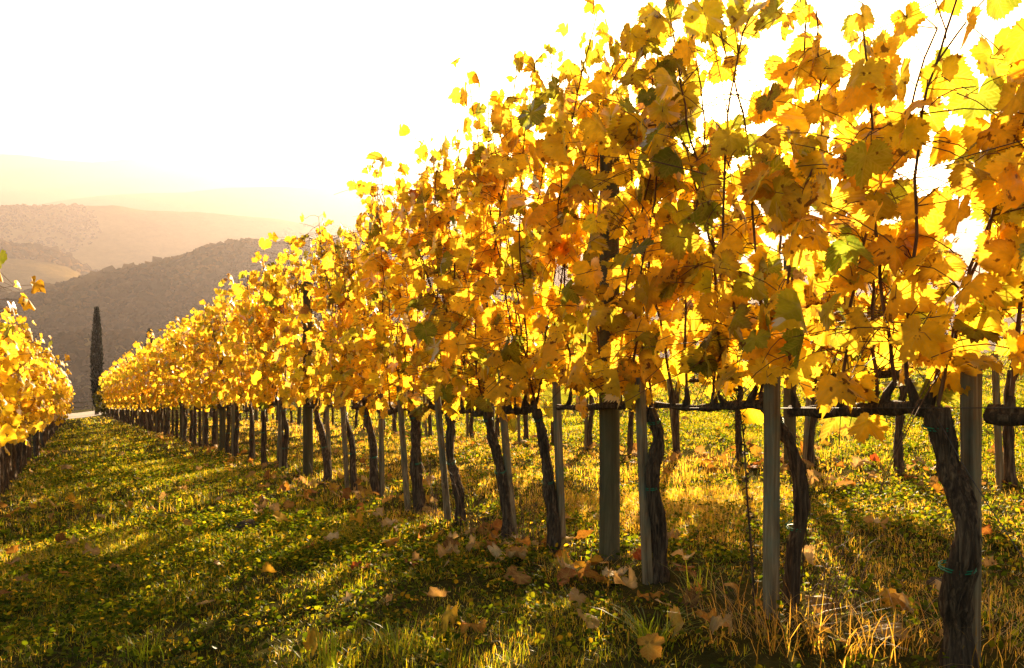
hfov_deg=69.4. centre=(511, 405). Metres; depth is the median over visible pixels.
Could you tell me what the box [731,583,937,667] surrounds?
dry grass clump
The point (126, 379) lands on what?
grape vine
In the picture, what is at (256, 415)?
round post
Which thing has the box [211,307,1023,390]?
trellis wire
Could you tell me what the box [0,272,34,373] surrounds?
grape vine
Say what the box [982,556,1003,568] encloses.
fallen leaf
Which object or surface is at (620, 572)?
fallen leaf
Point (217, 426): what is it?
wooden stake
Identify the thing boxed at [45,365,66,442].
grape vine
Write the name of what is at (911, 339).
grape vine
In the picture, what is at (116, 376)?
grape vine
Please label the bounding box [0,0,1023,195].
sky
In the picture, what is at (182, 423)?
wooden stake
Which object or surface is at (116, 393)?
grape vine
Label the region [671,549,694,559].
fallen leaf
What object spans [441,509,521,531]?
dry grass clump
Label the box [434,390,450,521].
wooden stake
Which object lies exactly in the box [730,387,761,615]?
dead weed stalk
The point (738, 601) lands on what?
dry grass clump
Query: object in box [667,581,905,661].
dry grass clump
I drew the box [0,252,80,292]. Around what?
hill
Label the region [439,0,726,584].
grape vine
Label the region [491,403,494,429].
round post
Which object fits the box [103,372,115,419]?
grape vine
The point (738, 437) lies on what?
grape vine
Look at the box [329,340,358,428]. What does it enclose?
grape vine
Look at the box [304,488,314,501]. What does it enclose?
fallen leaf
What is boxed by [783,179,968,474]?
grape vine
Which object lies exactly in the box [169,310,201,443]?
grape vine
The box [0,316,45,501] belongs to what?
grape vine
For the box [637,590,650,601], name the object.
fallen leaf
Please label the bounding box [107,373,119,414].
grape vine
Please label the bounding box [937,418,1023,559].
loose wire
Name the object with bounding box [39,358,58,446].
grape vine
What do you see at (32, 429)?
grape vine
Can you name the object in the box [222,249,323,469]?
grape vine
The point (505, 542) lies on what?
fallen leaf
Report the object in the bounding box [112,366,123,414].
grape vine
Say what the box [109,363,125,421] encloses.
grape vine
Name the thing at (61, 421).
grape vine
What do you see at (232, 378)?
grape vine
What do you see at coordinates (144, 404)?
grape vine
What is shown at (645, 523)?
wooden stake
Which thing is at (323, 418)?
grape vine
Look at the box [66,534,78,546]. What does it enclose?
fallen leaf
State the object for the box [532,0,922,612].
grape vine
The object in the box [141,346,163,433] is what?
grape vine
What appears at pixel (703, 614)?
fallen leaf
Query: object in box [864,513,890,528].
fallen leaf
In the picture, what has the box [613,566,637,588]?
fallen leaf
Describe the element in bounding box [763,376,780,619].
wooden stake
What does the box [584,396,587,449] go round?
wooden stake
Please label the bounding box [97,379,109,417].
grape vine
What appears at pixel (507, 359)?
grape vine
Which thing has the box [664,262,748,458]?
grape vine
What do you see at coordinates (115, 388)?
grape vine
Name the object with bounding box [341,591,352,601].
fallen leaf
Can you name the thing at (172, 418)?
grape vine
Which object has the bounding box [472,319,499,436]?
grape vine
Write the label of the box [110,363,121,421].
grape vine
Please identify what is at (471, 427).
grape vine
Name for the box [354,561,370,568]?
fallen leaf
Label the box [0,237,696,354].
woodland
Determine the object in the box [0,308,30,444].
grape vine
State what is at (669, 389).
wooden stake
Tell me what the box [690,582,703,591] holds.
fallen leaf
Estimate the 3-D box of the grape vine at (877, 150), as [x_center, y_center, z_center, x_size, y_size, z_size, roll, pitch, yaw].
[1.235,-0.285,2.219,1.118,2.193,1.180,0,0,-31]
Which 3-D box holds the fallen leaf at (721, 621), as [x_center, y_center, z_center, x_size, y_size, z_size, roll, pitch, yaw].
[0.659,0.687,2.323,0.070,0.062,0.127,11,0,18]
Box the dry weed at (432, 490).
[418,456,467,521]
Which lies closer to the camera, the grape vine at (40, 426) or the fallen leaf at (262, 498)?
the fallen leaf at (262, 498)
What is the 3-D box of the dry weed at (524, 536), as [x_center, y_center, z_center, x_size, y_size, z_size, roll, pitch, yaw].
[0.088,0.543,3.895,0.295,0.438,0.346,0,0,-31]
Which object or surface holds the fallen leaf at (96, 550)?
on the ground at (706, 657)
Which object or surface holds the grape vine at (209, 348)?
on the ground at (706, 657)
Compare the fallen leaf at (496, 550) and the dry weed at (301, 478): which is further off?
the dry weed at (301, 478)
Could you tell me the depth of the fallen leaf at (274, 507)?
5.25 m
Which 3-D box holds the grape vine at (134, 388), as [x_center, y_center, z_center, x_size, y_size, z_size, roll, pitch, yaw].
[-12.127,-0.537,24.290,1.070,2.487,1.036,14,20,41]
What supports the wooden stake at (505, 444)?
on the ground at (706, 657)
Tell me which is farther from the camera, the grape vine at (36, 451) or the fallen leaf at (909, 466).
the grape vine at (36, 451)
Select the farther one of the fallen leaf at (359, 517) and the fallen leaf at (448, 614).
the fallen leaf at (359, 517)
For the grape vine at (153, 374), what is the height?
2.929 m
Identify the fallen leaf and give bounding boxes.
[54,532,69,542]
[58,465,72,469]
[66,492,75,501]
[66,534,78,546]
[82,542,99,554]
[87,497,97,502]
[107,563,120,571]
[252,500,265,508]
[255,562,277,575]
[259,495,267,506]
[269,502,279,510]
[303,627,322,655]
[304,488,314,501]
[322,530,341,541]
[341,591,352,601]
[345,561,361,569]
[349,512,362,522]
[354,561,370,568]
[381,517,397,526]
[383,594,391,605]
[409,551,419,563]
[423,586,446,597]
[437,541,459,557]
[440,604,457,634]
[443,536,460,547]
[448,531,459,538]
[454,618,486,634]
[465,533,475,551]
[487,542,505,559]
[500,540,512,547]
[505,548,526,559]
[514,536,534,546]
[549,548,569,560]
[557,555,580,568]
[598,565,627,577]
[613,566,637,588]
[633,548,640,559]
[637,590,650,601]
[650,589,669,598]
[667,525,681,538]
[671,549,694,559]
[681,581,699,608]
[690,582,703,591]
[694,607,716,621]
[709,613,732,635]
[802,544,814,564]
[808,475,818,485]
[834,461,847,467]
[850,456,871,467]
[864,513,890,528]
[868,470,876,478]
[869,452,879,461]
[905,463,917,469]
[930,579,940,594]
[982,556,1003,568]
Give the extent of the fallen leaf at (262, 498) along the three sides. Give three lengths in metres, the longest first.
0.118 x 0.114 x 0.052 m
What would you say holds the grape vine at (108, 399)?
on the ground at (706, 657)
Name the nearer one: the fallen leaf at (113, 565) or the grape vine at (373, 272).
the fallen leaf at (113, 565)
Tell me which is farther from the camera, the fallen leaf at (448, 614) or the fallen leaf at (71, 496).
the fallen leaf at (71, 496)
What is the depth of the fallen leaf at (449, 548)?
3.57 m
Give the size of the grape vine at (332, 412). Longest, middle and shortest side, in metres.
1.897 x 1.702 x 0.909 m
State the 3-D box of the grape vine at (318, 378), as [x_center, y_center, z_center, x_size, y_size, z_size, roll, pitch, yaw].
[-1.512,-0.418,6.634,1.204,2.446,1.188,0,0,-31]
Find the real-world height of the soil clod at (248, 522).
0.094 m
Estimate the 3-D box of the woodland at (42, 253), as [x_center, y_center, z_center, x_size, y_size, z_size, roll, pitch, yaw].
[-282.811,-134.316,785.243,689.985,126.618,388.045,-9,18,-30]
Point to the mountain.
(29, 180)
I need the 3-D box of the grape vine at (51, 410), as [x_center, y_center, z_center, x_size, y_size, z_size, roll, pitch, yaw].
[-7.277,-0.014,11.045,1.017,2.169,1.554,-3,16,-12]
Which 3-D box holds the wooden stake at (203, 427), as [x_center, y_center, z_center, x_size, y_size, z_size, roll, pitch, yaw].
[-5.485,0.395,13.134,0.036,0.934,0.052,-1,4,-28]
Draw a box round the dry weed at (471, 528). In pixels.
[444,454,534,535]
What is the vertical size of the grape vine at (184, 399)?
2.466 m
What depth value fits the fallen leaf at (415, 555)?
3.69 m
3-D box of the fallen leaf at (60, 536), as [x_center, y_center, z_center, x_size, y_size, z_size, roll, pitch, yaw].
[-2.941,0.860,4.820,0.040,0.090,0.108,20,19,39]
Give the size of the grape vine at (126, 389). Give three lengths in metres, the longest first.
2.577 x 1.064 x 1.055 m
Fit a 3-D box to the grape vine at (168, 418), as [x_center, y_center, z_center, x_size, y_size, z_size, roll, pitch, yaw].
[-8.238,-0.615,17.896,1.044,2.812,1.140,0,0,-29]
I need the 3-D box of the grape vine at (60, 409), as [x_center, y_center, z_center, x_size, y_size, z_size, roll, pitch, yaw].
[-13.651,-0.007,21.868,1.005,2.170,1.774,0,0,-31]
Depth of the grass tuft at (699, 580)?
2.89 m
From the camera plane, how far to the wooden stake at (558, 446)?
3.80 m
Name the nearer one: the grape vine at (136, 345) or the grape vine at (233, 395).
the grape vine at (233, 395)
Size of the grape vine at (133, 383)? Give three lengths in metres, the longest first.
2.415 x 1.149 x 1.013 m
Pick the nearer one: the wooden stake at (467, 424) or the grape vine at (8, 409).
the grape vine at (8, 409)
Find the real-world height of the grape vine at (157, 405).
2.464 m
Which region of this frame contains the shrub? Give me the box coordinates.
[93,386,106,416]
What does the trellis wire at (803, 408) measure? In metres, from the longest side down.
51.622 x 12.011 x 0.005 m
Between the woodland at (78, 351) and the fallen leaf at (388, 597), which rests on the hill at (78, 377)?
the woodland at (78, 351)
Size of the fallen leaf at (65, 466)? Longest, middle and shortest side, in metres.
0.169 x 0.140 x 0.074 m
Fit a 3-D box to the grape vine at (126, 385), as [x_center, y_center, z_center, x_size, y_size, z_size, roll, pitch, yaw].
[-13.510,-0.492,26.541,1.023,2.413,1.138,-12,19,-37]
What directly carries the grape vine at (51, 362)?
on the ground at (706, 657)
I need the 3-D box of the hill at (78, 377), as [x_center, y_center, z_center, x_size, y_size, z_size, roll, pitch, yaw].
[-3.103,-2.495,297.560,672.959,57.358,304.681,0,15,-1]
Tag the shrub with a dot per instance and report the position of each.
(98, 399)
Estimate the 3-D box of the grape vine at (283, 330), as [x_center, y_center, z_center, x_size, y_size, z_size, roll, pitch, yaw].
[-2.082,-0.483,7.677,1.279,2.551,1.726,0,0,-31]
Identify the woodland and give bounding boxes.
[0,203,412,269]
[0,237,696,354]
[0,240,98,274]
[31,328,669,410]
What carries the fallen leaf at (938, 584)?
on the ground at (706, 657)
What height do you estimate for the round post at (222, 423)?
2.126 m
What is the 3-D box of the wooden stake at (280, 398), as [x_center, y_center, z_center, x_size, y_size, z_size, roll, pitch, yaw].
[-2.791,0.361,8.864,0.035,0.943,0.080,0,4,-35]
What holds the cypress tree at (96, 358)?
on the ground at (706, 657)
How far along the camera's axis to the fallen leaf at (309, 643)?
2.42 m
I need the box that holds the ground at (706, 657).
[0,241,1023,667]
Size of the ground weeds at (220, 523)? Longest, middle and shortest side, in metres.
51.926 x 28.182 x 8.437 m
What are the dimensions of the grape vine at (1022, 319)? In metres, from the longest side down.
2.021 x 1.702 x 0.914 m
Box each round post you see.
[157,404,160,432]
[180,404,184,438]
[219,342,225,450]
[255,408,257,420]
[297,396,300,423]
[303,281,312,475]
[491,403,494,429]
[599,143,619,560]
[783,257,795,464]
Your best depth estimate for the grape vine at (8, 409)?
5.50 m
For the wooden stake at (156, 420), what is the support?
on the ground at (706, 657)
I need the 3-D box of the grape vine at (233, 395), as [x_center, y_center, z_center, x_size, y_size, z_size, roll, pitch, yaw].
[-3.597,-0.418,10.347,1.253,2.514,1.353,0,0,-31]
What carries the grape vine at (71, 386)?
on the ground at (706, 657)
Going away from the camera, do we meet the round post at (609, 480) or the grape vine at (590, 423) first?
the round post at (609, 480)
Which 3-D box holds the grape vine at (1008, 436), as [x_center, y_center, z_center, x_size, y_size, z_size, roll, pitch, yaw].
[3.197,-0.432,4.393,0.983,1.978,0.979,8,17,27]
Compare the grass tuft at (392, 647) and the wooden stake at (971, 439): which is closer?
the wooden stake at (971, 439)
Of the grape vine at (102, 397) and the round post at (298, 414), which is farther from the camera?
the grape vine at (102, 397)
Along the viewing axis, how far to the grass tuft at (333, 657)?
2.33 m
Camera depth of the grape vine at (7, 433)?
4.26 m
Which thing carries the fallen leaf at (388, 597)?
on the ground at (706, 657)
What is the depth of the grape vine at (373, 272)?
5.43 m
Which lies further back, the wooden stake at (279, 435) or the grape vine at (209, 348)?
the grape vine at (209, 348)
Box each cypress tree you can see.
[89,306,103,414]
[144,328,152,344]
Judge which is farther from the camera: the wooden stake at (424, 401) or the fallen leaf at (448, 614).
the wooden stake at (424, 401)
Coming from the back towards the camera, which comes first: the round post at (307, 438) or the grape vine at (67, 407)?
the grape vine at (67, 407)
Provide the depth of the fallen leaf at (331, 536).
4.29 m
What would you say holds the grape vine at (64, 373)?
on the ground at (706, 657)
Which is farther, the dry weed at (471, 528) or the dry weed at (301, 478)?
the dry weed at (301, 478)
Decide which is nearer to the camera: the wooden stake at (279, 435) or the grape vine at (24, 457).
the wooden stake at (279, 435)
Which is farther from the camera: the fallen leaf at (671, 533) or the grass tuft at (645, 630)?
the fallen leaf at (671, 533)
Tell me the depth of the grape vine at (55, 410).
17.41 m
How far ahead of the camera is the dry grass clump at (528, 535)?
3.87 m
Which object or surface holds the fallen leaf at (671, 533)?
on the ground at (706, 657)
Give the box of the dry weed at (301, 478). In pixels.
[285,464,313,489]
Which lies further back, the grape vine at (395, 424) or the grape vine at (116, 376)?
the grape vine at (116, 376)
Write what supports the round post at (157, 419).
on the ground at (706, 657)
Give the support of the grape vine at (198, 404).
on the ground at (706, 657)
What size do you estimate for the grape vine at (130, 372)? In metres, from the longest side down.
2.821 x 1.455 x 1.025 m
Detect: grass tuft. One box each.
[107,615,193,667]
[283,621,405,667]
[362,608,419,661]
[576,600,710,650]
[667,551,733,593]
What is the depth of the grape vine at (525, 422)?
9.30 m
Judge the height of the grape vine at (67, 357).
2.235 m
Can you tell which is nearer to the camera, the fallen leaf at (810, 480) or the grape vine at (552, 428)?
the fallen leaf at (810, 480)
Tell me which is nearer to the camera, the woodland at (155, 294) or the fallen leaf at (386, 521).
the fallen leaf at (386, 521)
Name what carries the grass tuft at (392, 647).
on the ground at (706, 657)
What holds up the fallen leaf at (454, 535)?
on the ground at (706, 657)
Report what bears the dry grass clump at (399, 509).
on the ground at (706, 657)
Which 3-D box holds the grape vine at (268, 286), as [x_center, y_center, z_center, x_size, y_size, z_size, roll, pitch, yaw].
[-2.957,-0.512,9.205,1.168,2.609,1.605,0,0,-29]
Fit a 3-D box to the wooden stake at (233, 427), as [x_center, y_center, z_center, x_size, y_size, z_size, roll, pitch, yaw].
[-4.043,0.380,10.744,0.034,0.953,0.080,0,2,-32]
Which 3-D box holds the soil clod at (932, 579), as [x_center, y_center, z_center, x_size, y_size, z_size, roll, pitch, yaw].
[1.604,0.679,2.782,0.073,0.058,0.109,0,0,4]
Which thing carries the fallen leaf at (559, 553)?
on the ground at (706, 657)
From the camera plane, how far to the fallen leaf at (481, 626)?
2.49 m
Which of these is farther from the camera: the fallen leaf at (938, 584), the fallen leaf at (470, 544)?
the fallen leaf at (470, 544)
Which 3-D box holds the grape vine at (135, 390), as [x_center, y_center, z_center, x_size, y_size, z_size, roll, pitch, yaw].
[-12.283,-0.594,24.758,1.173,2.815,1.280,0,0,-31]
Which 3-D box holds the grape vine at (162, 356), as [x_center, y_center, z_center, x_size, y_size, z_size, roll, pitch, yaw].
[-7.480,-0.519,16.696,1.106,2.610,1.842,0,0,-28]
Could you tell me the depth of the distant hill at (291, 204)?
1930.51 m
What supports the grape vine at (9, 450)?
on the ground at (706, 657)
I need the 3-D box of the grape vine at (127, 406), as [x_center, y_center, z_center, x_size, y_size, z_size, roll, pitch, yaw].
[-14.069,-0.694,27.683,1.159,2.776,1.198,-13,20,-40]
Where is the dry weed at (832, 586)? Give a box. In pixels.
[802,520,892,634]
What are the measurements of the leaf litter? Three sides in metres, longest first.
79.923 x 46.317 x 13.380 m
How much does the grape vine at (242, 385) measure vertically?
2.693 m
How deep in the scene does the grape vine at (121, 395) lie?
30.38 m
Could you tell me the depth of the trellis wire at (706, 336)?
2.44 m
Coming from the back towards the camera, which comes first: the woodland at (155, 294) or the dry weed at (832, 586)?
the woodland at (155, 294)
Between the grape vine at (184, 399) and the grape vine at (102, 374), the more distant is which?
the grape vine at (102, 374)
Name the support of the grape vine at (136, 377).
on the ground at (706, 657)
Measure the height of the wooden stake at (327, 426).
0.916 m
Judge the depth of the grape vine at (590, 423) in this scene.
8.07 m
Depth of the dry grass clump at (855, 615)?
2.18 m
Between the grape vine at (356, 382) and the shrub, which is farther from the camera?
the shrub
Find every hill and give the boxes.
[0,205,985,271]
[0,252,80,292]
[37,187,994,246]
[57,338,131,409]
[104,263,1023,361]
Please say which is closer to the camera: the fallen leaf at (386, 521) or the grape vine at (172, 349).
the fallen leaf at (386, 521)
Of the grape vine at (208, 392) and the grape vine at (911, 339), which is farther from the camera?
the grape vine at (208, 392)
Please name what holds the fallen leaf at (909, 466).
on the ground at (706, 657)
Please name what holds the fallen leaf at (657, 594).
on the ground at (706, 657)
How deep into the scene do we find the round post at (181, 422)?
15.90 m
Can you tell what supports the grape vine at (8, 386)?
on the ground at (706, 657)
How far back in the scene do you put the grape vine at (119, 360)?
25.33 m
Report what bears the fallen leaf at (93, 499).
on the ground at (706, 657)
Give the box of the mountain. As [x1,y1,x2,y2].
[0,154,971,208]
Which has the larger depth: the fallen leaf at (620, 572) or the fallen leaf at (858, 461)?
the fallen leaf at (858, 461)
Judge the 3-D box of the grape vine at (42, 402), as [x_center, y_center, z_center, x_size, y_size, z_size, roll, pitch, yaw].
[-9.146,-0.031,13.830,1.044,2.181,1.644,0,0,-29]
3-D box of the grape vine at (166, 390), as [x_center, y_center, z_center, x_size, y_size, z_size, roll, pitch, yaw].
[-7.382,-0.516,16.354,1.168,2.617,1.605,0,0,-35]
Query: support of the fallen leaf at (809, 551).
on the ground at (706, 657)
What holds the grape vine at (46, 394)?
on the ground at (706, 657)
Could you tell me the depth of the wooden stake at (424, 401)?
11.71 m
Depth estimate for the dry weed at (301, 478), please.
6.67 m
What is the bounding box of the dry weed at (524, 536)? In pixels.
[513,468,554,547]
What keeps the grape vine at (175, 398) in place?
on the ground at (706, 657)
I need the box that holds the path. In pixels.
[64,411,102,418]
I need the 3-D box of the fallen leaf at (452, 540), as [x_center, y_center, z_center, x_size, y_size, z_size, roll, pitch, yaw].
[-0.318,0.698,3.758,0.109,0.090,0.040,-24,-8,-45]
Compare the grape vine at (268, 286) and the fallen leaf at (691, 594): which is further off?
the grape vine at (268, 286)
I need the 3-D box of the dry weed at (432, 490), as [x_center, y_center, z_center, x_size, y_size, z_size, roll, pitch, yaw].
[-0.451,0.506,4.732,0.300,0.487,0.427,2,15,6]
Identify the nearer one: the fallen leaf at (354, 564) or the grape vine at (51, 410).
the fallen leaf at (354, 564)
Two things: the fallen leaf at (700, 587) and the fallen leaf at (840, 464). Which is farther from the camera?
the fallen leaf at (840, 464)
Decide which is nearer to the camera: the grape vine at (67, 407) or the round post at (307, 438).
the round post at (307, 438)
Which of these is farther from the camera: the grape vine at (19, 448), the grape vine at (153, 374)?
the grape vine at (153, 374)
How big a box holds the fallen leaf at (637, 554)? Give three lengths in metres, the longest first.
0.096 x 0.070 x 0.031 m
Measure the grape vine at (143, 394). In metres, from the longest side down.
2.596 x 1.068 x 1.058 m
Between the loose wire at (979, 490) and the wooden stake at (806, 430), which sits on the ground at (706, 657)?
the wooden stake at (806, 430)
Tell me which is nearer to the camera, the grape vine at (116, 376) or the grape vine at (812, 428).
the grape vine at (812, 428)
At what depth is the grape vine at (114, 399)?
35.68 m
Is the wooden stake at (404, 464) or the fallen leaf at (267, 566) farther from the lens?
the wooden stake at (404, 464)
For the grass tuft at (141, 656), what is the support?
on the ground at (706, 657)
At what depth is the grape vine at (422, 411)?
4.74 m
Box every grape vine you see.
[0,249,49,447]
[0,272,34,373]
[0,276,45,422]
[0,301,24,454]
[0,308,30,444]
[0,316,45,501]
[0,316,63,495]
[0,317,54,430]
[1,331,41,490]
[8,311,45,484]
[12,340,54,479]
[16,330,64,473]
[22,345,60,467]
[26,347,69,460]
[27,333,62,424]
[29,350,54,458]
[33,347,71,456]
[33,355,65,454]
[33,381,61,450]
[34,348,58,425]
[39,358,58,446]
[41,352,66,446]
[41,375,65,446]
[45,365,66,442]
[47,379,67,439]
[49,376,69,437]
[50,373,69,436]
[52,368,66,435]
[56,382,72,430]
[59,392,70,427]
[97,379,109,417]
[101,367,110,393]
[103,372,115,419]
[104,366,120,420]
[105,376,114,418]
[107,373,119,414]
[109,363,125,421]
[109,375,118,420]
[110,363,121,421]
[110,369,124,419]
[112,354,130,423]
[112,365,129,423]
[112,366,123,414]
[114,356,132,422]
[117,349,138,424]
[117,361,127,423]
[117,363,132,424]
[118,354,134,424]
[119,364,137,425]
[124,356,136,424]
[124,357,140,417]
[125,342,147,429]
[125,347,144,427]
[125,356,145,428]
[130,361,143,427]
[131,357,150,429]
[133,329,159,432]
[133,337,159,430]
[133,345,156,431]
[136,339,153,430]
[137,344,165,434]
[140,323,179,434]
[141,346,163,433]
[147,328,187,438]
[148,323,178,434]
[150,329,204,440]
[151,342,174,435]
[153,324,182,437]
[159,307,201,442]
[169,299,234,447]
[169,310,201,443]
[171,302,226,446]
[173,321,204,445]
[177,296,248,409]
[181,279,244,453]
[203,268,267,456]
[210,285,278,458]
[214,251,311,464]
[221,251,318,465]
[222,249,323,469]
[250,238,373,481]
[259,172,440,497]
[268,223,394,490]
[286,376,292,423]
[317,349,333,425]
[318,350,324,424]
[329,158,458,513]
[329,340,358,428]
[346,124,524,523]
[359,53,550,539]
[393,323,412,432]
[418,318,457,436]
[428,0,640,552]
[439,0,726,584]
[468,325,504,437]
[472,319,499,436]
[505,287,590,444]
[509,293,561,441]
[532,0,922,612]
[569,271,659,453]
[587,283,659,448]
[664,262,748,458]
[680,233,835,460]
[710,0,1023,667]
[781,218,964,466]
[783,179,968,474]
[888,10,1023,425]
[970,202,1023,486]
[992,223,1023,375]
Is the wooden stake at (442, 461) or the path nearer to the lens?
the wooden stake at (442, 461)
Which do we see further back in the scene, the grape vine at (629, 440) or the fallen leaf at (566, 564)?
the grape vine at (629, 440)
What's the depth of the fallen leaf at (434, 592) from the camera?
2.88 m
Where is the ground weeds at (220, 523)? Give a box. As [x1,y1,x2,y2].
[0,351,1023,667]
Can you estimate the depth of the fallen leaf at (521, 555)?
3.50 m
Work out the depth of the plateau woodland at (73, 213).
1136.91 m
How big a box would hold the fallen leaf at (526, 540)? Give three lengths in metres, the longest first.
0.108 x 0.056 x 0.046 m
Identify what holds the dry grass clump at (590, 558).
on the ground at (706, 657)
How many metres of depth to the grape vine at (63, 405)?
23.86 m
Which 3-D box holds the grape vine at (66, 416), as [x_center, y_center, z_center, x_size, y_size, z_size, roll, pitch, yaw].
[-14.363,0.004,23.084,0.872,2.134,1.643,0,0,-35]
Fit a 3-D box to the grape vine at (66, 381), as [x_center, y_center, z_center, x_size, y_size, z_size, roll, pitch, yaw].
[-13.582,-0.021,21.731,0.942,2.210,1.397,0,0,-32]
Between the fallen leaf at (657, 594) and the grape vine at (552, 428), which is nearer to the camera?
the fallen leaf at (657, 594)
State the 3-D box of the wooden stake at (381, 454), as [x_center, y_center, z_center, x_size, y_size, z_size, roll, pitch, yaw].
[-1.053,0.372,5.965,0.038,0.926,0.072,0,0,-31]
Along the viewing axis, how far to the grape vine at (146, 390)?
20.56 m
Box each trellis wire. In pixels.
[160,405,1023,408]
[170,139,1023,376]
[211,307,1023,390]
[231,308,956,387]
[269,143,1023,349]
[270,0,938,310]
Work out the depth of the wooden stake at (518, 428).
9.29 m
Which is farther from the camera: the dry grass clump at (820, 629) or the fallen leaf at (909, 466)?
the fallen leaf at (909, 466)
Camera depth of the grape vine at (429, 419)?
11.69 m
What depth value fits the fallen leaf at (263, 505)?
5.44 m
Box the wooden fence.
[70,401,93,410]
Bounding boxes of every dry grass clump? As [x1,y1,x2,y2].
[364,498,426,519]
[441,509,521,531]
[490,527,577,548]
[537,545,640,589]
[667,551,822,641]
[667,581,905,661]
[699,581,927,666]
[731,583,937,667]
[814,583,998,666]
[855,582,1023,667]
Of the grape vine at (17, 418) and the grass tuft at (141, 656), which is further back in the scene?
the grape vine at (17, 418)
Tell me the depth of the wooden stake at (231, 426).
11.36 m
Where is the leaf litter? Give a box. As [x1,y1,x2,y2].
[0,372,1023,661]
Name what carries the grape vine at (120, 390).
on the ground at (706, 657)
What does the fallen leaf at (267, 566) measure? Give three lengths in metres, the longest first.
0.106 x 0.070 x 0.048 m
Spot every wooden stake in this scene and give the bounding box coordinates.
[155,411,156,432]
[182,404,183,440]
[202,405,203,447]
[216,406,217,447]
[231,407,232,452]
[232,400,234,455]
[252,406,255,459]
[276,397,281,463]
[278,401,281,469]
[325,407,332,479]
[340,392,349,487]
[378,394,384,496]
[396,386,410,510]
[423,395,427,436]
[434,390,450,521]
[466,413,468,437]
[500,408,516,533]
[517,406,520,442]
[552,382,565,547]
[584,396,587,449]
[635,377,652,584]
[667,379,672,444]
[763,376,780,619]
[802,390,811,459]
[960,369,982,662]
[991,353,1003,487]
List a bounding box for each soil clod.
[235,519,255,530]
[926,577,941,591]
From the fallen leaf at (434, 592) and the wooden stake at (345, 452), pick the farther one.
the wooden stake at (345, 452)
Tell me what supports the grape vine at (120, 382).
on the ground at (706, 657)
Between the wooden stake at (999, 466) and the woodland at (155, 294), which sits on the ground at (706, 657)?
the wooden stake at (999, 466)
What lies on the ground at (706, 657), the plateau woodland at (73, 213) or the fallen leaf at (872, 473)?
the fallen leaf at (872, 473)
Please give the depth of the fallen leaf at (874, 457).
5.38 m
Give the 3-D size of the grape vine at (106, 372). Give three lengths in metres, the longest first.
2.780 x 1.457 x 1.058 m
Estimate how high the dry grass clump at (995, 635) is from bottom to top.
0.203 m
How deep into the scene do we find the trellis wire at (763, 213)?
2.11 m
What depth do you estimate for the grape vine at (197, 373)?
13.16 m
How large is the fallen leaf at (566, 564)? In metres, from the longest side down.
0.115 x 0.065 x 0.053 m

